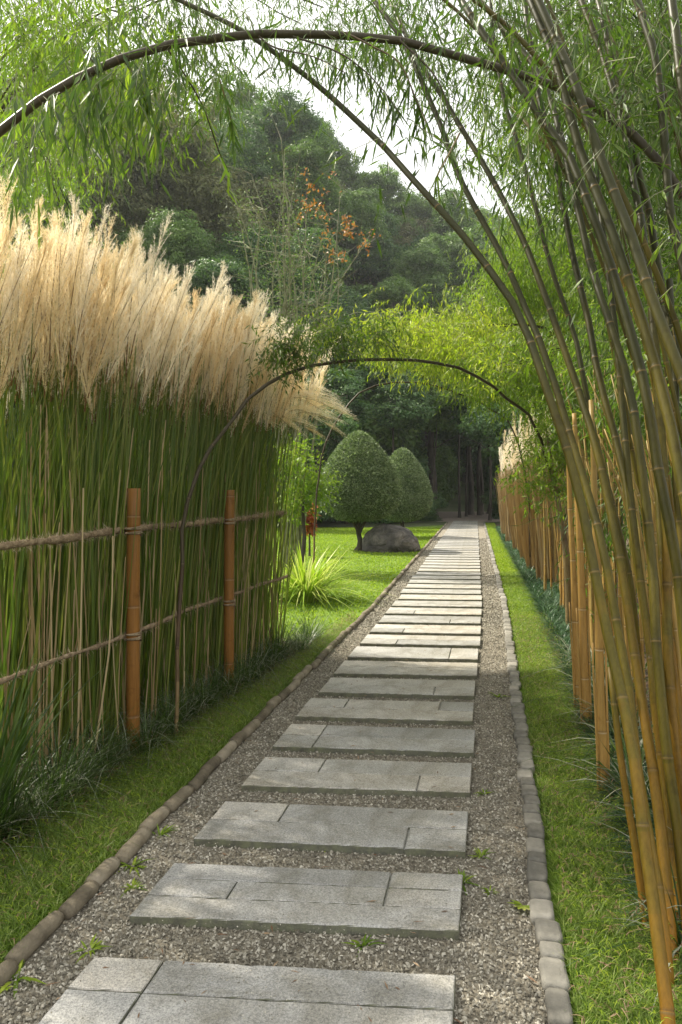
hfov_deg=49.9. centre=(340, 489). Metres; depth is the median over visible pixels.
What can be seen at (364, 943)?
weed
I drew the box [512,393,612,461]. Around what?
tree
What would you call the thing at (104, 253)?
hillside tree
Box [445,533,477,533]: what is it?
stepping slab
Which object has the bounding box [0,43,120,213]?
tree
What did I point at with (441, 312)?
hillside tree
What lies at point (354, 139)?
sky
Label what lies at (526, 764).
edging stone
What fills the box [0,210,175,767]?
silver grass
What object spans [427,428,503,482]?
tree
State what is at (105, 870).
edging log
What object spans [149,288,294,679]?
silver grass
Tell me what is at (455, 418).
tree
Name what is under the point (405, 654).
stepping slab
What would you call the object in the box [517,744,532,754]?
edging stone
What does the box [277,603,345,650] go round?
strappy grass
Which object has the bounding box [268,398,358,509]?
tree
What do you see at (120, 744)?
strappy grass
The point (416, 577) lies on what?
stepping slab
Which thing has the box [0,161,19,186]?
tree
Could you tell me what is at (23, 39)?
overhanging bamboo
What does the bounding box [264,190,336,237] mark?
hillside tree
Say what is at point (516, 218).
hillside tree
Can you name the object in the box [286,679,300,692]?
edging log
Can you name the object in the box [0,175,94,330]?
tree
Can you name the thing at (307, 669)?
edging log
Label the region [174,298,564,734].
arched cane
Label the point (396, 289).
tree
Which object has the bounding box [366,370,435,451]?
tree
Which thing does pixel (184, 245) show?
tree
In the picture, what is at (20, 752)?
upright leaf clump
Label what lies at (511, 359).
arching bamboo
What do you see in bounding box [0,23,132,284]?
overhanging bamboo
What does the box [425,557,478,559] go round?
stepping slab
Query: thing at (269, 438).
tree
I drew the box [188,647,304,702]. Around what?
strappy grass
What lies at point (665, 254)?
bamboo clump
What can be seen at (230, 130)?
hanging branch
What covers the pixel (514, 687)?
edging stone
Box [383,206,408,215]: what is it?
hillside tree
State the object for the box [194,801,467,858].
stepping slab
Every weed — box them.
[0,959,47,998]
[71,933,110,962]
[118,856,155,876]
[122,878,147,894]
[152,824,176,837]
[341,934,385,957]
[447,869,481,894]
[469,848,493,859]
[474,789,490,795]
[481,885,498,896]
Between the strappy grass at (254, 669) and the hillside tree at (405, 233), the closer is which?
the strappy grass at (254, 669)
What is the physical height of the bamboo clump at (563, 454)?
3.328 m
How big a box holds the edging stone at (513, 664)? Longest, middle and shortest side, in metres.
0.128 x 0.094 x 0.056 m
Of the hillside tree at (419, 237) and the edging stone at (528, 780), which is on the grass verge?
the edging stone at (528, 780)
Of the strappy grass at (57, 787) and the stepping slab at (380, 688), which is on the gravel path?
the stepping slab at (380, 688)
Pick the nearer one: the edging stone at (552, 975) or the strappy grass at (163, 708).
the edging stone at (552, 975)
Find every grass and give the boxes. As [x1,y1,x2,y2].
[0,170,70,788]
[0,184,40,542]
[0,191,131,781]
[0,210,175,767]
[0,627,347,962]
[0,711,146,870]
[0,721,150,902]
[0,765,86,925]
[0,769,104,866]
[1,704,209,897]
[8,702,201,817]
[16,708,186,809]
[21,685,209,792]
[36,242,231,732]
[69,685,231,780]
[80,251,241,711]
[86,696,204,755]
[88,673,237,754]
[104,275,259,703]
[114,673,237,741]
[141,273,274,691]
[142,675,242,734]
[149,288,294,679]
[157,644,294,732]
[163,665,262,715]
[176,296,316,665]
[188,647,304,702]
[188,648,295,706]
[202,313,354,651]
[216,639,308,697]
[216,649,300,685]
[223,628,315,679]
[235,637,307,676]
[236,630,327,670]
[247,628,339,667]
[248,615,330,662]
[261,609,357,656]
[262,605,296,614]
[265,615,354,657]
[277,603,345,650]
[282,601,345,650]
[485,523,543,618]
[495,445,511,533]
[498,430,518,541]
[505,427,525,549]
[509,411,539,558]
[516,400,551,568]
[522,398,568,584]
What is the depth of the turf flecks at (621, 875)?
3.09 m
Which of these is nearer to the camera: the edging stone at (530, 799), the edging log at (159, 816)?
the edging log at (159, 816)
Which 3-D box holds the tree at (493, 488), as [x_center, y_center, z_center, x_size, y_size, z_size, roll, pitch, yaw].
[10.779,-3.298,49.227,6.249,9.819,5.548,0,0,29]
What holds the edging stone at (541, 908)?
on the grass verge
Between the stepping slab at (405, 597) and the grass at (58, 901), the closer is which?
the grass at (58, 901)
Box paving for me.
[436,511,499,521]
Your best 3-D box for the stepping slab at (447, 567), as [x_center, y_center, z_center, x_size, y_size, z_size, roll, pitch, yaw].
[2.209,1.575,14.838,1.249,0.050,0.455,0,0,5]
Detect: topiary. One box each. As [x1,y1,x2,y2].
[319,430,402,550]
[384,447,433,526]
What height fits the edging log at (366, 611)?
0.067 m
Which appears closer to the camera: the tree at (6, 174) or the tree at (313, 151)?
the tree at (6, 174)
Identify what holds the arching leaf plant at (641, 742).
on the planting bed at (646, 673)
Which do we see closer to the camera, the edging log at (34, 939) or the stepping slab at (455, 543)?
the edging log at (34, 939)
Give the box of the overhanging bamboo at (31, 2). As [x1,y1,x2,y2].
[0,0,160,125]
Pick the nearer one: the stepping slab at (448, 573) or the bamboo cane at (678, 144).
the bamboo cane at (678, 144)
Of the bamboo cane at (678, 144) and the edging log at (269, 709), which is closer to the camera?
the bamboo cane at (678, 144)
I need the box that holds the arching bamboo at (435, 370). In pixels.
[344,280,644,558]
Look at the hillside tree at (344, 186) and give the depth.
75.17 m
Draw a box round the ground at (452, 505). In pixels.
[0,195,626,527]
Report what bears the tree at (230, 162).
on the ground at (452, 505)
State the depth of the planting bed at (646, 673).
7.29 m
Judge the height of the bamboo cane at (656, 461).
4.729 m
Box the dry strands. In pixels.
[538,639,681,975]
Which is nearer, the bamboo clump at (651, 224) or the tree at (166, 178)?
the bamboo clump at (651, 224)
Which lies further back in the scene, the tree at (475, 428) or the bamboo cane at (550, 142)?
the tree at (475, 428)
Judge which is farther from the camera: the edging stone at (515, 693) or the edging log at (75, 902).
the edging stone at (515, 693)
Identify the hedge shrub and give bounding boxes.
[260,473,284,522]
[299,477,337,522]
[369,518,395,523]
[419,491,448,520]
[428,498,435,514]
[479,489,500,518]
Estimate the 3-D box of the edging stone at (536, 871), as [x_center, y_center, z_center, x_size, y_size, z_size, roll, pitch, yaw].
[0.800,1.572,2.997,0.083,0.055,0.136,2,1,13]
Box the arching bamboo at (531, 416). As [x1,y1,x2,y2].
[462,320,606,545]
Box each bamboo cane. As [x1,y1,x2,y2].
[40,0,675,1023]
[285,0,674,987]
[351,0,678,962]
[367,0,681,663]
[380,0,681,932]
[418,0,681,515]
[431,0,649,649]
[436,0,681,394]
[442,0,640,393]
[447,0,645,760]
[472,0,681,353]
[494,22,645,546]
[511,106,671,465]
[519,0,681,357]
[532,41,681,937]
[536,0,681,814]
[545,0,674,519]
[550,0,681,248]
[555,0,681,280]
[595,128,681,444]
[605,1,669,390]
[607,667,649,933]
[632,0,681,165]
[641,198,681,754]
[666,278,681,557]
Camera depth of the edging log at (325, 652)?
6.99 m
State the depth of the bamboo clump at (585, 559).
7.40 m
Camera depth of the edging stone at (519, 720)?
4.94 m
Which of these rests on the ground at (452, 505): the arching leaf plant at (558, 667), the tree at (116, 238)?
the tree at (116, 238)
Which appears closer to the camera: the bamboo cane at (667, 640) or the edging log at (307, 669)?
the bamboo cane at (667, 640)
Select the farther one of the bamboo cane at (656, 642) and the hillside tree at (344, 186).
the hillside tree at (344, 186)
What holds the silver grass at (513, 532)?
on the planting bed at (646, 673)
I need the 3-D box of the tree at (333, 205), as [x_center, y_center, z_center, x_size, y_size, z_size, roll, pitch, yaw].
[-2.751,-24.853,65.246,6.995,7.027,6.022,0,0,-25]
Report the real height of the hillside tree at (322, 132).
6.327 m
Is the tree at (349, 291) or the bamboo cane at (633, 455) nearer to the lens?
the bamboo cane at (633, 455)
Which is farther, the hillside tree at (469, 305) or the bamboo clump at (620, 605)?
the hillside tree at (469, 305)
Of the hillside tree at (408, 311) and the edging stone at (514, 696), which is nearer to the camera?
the edging stone at (514, 696)
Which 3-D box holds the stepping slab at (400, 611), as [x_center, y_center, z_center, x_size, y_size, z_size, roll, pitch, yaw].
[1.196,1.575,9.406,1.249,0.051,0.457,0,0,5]
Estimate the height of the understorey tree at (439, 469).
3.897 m
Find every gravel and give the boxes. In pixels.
[356,538,503,626]
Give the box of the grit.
[51,643,473,1021]
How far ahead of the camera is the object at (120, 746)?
4.39 m
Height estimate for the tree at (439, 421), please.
8.036 m
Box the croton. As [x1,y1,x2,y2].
[306,503,320,556]
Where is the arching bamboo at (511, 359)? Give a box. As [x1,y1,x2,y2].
[443,291,604,470]
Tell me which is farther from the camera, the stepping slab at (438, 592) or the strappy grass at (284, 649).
the stepping slab at (438, 592)
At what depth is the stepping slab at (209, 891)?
2.77 m
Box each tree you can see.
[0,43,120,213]
[0,72,63,170]
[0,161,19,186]
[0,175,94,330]
[3,383,32,456]
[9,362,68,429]
[28,143,168,272]
[83,77,224,280]
[86,178,174,281]
[86,235,149,275]
[93,46,182,129]
[117,205,217,290]
[140,164,267,254]
[161,124,254,194]
[172,292,243,324]
[174,250,269,313]
[199,66,268,127]
[200,111,382,567]
[202,118,273,185]
[212,222,320,320]
[215,373,304,526]
[219,85,323,168]
[222,290,293,324]
[225,167,302,237]
[245,272,346,335]
[247,150,319,223]
[248,169,335,217]
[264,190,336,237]
[264,218,306,247]
[266,129,340,230]
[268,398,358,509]
[280,227,349,294]
[283,431,345,473]
[297,332,358,383]
[299,102,345,157]
[303,171,352,240]
[303,292,367,348]
[305,367,375,523]
[305,427,366,470]
[314,129,338,171]
[315,121,326,141]
[317,141,362,189]
[327,180,351,198]
[329,245,351,276]
[331,184,391,291]
[334,193,402,285]
[334,269,344,295]
[336,264,359,284]
[338,336,433,409]
[339,293,379,341]
[339,385,440,464]
[340,283,381,321]
[345,162,410,209]
[346,231,416,285]
[346,267,377,298]
[346,282,392,326]
[360,341,431,377]
[364,274,427,317]
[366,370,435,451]
[382,202,401,220]
[382,436,432,477]
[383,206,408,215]
[385,286,454,321]
[386,221,420,249]
[388,214,423,246]
[389,240,453,318]
[390,188,428,219]
[391,377,471,514]
[400,306,420,324]
[400,323,476,446]
[402,213,432,233]
[409,195,434,219]
[409,232,433,247]
[413,270,455,317]
[415,231,471,315]
[416,204,461,220]
[419,444,454,501]
[421,307,490,323]
[422,188,478,240]
[425,370,460,517]
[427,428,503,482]
[431,367,464,517]
[434,441,464,503]
[435,407,491,515]
[444,268,507,297]
[445,269,491,303]
[446,292,496,326]
[446,386,519,520]
[454,402,556,459]
[457,217,537,313]
[457,391,480,514]
[465,204,509,227]
[467,217,504,233]
[473,453,498,497]
[476,442,481,514]
[480,456,483,514]
[485,458,502,484]
[486,444,495,513]
[493,211,531,247]
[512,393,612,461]
[530,211,609,306]
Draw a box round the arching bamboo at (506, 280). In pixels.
[443,213,651,538]
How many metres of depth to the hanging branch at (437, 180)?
3.69 m
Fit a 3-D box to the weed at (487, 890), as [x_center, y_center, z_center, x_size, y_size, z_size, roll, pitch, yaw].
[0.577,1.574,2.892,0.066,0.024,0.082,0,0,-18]
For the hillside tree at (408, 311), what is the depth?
73.39 m
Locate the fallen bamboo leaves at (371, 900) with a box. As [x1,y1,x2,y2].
[45,586,631,1022]
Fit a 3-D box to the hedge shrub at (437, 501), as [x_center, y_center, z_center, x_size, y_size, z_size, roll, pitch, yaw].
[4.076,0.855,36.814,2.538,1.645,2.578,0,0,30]
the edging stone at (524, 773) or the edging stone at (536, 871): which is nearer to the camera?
the edging stone at (536, 871)
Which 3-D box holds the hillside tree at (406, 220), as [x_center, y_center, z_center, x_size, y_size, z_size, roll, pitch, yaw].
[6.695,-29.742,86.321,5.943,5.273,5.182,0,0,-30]
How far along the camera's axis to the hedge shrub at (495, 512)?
40.04 m
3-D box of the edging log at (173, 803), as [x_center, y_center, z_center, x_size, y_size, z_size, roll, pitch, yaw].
[-0.826,1.570,3.724,0.075,0.059,0.253,-2,-2,12]
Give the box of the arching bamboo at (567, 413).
[536,380,616,464]
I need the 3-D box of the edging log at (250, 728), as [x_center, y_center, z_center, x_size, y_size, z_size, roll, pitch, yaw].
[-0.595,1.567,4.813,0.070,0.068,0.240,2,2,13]
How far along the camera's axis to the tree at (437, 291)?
65.98 m
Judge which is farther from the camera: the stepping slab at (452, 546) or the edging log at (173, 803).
the stepping slab at (452, 546)
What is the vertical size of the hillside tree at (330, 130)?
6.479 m
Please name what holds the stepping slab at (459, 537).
on the gravel path
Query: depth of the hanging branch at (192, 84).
4.30 m
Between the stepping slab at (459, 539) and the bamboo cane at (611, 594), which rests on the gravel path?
the stepping slab at (459, 539)
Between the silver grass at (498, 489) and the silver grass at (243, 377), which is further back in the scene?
the silver grass at (498, 489)
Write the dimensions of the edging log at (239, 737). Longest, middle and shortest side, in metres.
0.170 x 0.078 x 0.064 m
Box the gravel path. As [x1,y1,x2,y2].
[0,522,547,1023]
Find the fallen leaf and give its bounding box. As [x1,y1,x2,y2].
[507,900,529,910]
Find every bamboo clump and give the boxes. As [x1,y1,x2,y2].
[444,0,679,275]
[458,0,681,307]
[473,180,677,597]
[495,206,681,695]
[507,337,641,614]
[509,234,654,558]
[512,218,681,481]
[513,317,681,683]
[515,258,681,664]
[517,360,621,607]
[518,1,681,435]
[518,413,610,590]
[519,240,680,565]
[522,416,597,582]
[525,300,645,637]
[537,291,681,689]
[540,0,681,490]
[544,203,681,738]
[558,0,681,133]
[568,250,681,725]
[569,181,681,670]
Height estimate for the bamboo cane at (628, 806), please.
0.919 m
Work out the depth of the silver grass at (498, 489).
25.33 m
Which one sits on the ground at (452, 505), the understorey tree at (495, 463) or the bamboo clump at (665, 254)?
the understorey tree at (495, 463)
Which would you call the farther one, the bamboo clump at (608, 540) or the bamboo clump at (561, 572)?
the bamboo clump at (561, 572)
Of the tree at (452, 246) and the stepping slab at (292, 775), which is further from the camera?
the tree at (452, 246)
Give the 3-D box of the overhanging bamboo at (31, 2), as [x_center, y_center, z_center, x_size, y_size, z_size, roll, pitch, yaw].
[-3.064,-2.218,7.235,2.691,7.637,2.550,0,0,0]
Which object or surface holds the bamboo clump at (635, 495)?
on the planting bed at (646, 673)
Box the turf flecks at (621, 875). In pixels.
[513,611,681,1023]
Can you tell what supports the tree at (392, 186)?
on the ground at (452, 505)
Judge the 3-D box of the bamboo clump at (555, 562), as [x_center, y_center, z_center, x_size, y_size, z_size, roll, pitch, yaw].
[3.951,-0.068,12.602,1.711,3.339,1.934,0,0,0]
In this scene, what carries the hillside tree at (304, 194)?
on the ground at (452, 505)
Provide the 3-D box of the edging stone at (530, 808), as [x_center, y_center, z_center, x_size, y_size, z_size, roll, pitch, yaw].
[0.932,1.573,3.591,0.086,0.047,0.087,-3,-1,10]
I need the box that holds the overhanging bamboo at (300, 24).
[1,0,474,224]
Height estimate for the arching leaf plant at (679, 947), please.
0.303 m
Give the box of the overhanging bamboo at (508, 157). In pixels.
[428,0,674,290]
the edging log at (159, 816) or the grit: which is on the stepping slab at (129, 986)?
the grit
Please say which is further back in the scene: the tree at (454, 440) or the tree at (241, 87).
the tree at (241, 87)
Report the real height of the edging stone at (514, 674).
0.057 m
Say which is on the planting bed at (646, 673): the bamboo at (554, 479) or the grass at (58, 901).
the bamboo at (554, 479)
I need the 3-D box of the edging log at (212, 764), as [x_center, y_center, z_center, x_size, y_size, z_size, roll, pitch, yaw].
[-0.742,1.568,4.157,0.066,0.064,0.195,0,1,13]
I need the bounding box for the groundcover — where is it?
[494,526,681,940]
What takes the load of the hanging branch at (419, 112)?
hanging from the arched cane at (88, 74)
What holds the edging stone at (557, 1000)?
on the grass verge
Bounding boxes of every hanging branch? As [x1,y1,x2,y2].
[119,53,159,171]
[167,50,239,203]
[216,80,243,167]
[246,29,353,111]
[292,35,411,150]
[346,32,433,159]
[399,39,455,155]
[422,132,460,213]
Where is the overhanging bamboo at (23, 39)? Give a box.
[0,0,244,199]
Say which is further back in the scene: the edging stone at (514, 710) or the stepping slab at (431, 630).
the stepping slab at (431, 630)
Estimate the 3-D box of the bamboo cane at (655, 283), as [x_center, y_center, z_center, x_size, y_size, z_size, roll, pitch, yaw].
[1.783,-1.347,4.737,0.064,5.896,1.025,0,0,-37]
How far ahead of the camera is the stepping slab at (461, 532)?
26.74 m
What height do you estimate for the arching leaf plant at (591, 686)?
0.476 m
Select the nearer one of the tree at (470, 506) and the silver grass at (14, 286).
the silver grass at (14, 286)
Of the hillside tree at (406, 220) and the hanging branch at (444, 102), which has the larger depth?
the hillside tree at (406, 220)
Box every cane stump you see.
[566,465,578,710]
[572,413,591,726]
[589,400,609,793]
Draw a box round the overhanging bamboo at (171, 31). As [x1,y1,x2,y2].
[0,0,296,166]
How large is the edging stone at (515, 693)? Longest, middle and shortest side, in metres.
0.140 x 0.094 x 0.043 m
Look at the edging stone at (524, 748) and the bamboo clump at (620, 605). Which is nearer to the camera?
the edging stone at (524, 748)
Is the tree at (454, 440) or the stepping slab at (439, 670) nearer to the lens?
the stepping slab at (439, 670)
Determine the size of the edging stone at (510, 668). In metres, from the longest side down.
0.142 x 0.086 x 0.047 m
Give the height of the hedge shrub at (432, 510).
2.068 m
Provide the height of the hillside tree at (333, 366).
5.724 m
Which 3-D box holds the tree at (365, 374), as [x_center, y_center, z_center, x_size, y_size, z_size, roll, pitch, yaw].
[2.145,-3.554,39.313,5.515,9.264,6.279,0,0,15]
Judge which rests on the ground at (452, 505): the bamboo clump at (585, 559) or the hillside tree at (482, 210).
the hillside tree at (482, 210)
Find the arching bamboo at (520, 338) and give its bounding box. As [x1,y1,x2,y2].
[405,303,641,517]
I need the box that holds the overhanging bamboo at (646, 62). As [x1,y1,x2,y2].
[433,0,681,159]
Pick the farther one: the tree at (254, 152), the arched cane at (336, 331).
the tree at (254, 152)
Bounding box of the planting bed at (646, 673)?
[495,524,650,795]
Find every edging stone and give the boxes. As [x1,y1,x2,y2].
[507,650,514,653]
[507,654,516,659]
[507,662,517,669]
[507,666,516,673]
[509,677,519,683]
[509,685,519,690]
[510,672,518,676]
[510,690,521,697]
[510,695,522,702]
[510,698,520,705]
[511,681,520,689]
[511,707,524,716]
[512,702,524,708]
[513,714,526,720]
[513,730,527,740]
[514,718,525,725]
[515,736,529,747]
[516,723,528,734]
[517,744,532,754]
[517,752,532,763]
[517,769,532,781]
[520,760,534,773]
[520,777,535,788]
[521,784,537,798]
[522,804,540,815]
[524,795,540,807]
[524,813,542,827]
[525,837,545,855]
[526,861,547,883]
[527,823,544,839]
[527,851,546,865]
[528,881,550,899]
[529,899,554,925]
[534,919,562,945]
[539,941,564,960]
[539,956,570,993]
[544,987,572,1023]
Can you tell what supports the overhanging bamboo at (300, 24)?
on the lawn at (345, 602)
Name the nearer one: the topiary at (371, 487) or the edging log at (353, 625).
the edging log at (353, 625)
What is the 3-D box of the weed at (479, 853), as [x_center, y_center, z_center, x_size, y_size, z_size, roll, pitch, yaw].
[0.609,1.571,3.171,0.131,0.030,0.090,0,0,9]
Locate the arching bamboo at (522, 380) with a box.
[432,310,644,449]
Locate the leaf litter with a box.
[3,636,334,845]
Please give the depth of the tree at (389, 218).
77.39 m
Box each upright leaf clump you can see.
[0,638,104,846]
[0,646,77,822]
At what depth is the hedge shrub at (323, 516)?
30.98 m
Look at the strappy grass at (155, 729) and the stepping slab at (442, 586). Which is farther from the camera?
the stepping slab at (442, 586)
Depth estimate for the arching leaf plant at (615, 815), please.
3.38 m
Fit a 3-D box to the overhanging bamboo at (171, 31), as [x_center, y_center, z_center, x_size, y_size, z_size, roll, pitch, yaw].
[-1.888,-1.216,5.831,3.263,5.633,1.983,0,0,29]
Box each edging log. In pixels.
[0,959,18,987]
[4,910,63,965]
[58,880,99,920]
[83,857,119,886]
[114,826,151,864]
[137,806,170,831]
[163,785,193,813]
[188,769,208,790]
[199,756,220,774]
[216,740,236,762]
[228,731,246,747]
[241,719,260,737]
[253,711,267,722]
[261,704,274,716]
[266,696,280,706]
[278,688,290,701]
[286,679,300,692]
[292,672,303,681]
[301,665,311,678]
[310,659,320,669]
[315,654,324,661]
[321,649,328,656]
[328,640,337,647]
[335,635,342,643]
[344,627,351,634]
[349,623,356,629]
[361,609,369,615]
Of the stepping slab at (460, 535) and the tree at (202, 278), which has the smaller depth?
the stepping slab at (460, 535)
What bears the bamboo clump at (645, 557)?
on the planting bed at (646, 673)
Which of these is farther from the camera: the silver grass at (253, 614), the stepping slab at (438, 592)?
the stepping slab at (438, 592)
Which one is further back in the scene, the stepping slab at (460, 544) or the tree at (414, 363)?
the tree at (414, 363)
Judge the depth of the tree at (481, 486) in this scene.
47.39 m
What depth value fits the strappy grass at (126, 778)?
3.96 m
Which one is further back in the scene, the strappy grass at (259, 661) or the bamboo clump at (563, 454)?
the bamboo clump at (563, 454)
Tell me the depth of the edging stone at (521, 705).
5.29 m
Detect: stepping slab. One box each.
[38,957,455,1023]
[130,863,462,940]
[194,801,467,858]
[241,757,471,798]
[272,724,474,757]
[295,698,473,725]
[318,678,475,699]
[334,660,477,679]
[348,646,478,662]
[360,634,480,648]
[370,624,480,635]
[378,615,480,625]
[385,607,481,616]
[391,601,481,608]
[398,594,481,600]
[400,589,480,594]
[405,584,480,589]
[408,580,480,584]
[411,575,479,579]
[415,572,480,575]
[418,568,479,571]
[420,565,479,568]
[422,562,479,565]
[424,560,479,562]
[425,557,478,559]
[428,555,479,557]
[429,553,478,554]
[431,551,478,552]
[432,549,478,550]
[434,545,478,546]
[434,547,478,548]
[436,544,478,545]
[437,542,478,543]
[438,541,478,542]
[439,540,478,541]
[440,538,477,539]
[442,536,477,536]
[442,537,477,537]
[443,535,477,535]
[444,534,477,534]
[445,532,477,532]
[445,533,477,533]
[446,531,477,531]
[447,529,477,529]
[447,530,477,530]
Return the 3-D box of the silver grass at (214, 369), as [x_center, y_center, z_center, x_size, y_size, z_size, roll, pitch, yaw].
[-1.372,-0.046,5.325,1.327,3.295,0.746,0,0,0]
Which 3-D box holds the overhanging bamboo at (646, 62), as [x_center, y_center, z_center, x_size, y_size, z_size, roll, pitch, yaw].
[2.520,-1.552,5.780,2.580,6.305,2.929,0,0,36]
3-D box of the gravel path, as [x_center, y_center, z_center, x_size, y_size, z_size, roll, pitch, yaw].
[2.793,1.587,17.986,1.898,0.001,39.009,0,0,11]
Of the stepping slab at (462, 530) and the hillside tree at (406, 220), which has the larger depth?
the hillside tree at (406, 220)
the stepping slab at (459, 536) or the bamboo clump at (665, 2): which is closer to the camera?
the bamboo clump at (665, 2)
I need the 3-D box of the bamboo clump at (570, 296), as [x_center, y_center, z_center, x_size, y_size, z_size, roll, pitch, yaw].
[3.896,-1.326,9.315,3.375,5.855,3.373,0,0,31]
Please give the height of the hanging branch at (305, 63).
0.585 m
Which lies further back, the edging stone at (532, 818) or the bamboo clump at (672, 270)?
the bamboo clump at (672, 270)
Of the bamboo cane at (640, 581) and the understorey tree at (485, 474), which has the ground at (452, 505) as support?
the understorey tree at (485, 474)
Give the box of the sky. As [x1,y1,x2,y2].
[0,0,668,239]
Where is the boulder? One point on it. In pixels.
(384, 538)
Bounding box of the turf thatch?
[0,610,681,1023]
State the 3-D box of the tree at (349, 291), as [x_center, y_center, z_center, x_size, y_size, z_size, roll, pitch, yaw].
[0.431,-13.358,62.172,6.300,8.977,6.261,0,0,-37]
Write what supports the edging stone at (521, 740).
on the grass verge
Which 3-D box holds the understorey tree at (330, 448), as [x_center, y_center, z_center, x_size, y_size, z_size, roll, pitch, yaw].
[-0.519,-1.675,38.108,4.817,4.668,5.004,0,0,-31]
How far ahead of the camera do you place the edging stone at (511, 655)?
6.87 m
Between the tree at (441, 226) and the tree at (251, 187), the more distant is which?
the tree at (441, 226)
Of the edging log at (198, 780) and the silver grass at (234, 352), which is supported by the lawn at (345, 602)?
the edging log at (198, 780)
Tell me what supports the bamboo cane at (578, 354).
on the planting bed at (646, 673)
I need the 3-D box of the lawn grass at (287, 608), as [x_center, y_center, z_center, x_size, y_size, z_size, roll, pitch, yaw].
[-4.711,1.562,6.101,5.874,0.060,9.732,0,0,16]
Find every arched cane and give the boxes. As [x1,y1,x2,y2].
[0,0,681,246]
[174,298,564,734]
[313,381,530,574]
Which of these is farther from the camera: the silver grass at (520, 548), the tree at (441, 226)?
the tree at (441, 226)
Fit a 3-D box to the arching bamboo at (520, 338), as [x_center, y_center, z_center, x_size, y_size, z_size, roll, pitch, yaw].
[2.891,-0.620,11.470,2.824,4.441,3.636,0,0,40]
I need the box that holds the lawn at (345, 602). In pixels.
[0,525,442,961]
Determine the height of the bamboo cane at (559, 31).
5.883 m
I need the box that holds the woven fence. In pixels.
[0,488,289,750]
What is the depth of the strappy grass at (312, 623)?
7.72 m
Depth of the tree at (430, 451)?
41.83 m
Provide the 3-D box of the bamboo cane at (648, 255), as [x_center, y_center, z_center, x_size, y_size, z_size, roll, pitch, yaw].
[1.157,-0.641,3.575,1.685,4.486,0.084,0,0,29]
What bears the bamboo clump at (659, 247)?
on the planting bed at (646, 673)
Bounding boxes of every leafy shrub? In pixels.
[265,433,345,564]
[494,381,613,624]
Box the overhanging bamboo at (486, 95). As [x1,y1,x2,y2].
[331,0,673,168]
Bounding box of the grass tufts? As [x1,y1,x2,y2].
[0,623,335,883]
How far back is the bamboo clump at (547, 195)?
8.36 m
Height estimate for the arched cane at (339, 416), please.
3.288 m
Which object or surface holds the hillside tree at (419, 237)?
on the ground at (452, 505)
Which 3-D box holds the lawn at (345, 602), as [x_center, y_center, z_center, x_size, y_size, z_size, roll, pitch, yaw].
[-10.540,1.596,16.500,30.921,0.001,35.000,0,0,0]
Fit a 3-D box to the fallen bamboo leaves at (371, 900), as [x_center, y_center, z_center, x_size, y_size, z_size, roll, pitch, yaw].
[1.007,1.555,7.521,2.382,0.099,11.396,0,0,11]
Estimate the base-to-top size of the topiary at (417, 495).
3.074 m
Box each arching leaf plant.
[497,649,648,712]
[511,697,655,776]
[517,725,656,837]
[521,626,644,685]
[535,676,651,766]
[559,773,656,851]
[561,863,681,1009]
[576,749,655,832]
[587,817,676,887]
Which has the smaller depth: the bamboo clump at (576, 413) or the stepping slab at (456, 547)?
the bamboo clump at (576, 413)
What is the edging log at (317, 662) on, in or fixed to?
on the lawn at (345, 602)
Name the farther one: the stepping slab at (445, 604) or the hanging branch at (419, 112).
the stepping slab at (445, 604)
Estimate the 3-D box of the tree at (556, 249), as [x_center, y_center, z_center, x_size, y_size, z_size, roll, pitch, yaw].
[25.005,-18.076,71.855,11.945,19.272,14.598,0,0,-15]
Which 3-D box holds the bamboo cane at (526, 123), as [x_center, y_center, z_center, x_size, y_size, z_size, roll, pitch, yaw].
[1.699,-0.535,4.729,1.290,4.275,0.080,0,0,40]
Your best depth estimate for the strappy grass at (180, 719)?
4.77 m
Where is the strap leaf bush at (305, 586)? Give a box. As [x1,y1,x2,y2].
[268,541,392,610]
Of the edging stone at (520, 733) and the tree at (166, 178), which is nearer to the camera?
the edging stone at (520, 733)
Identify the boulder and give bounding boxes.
[362,524,420,552]

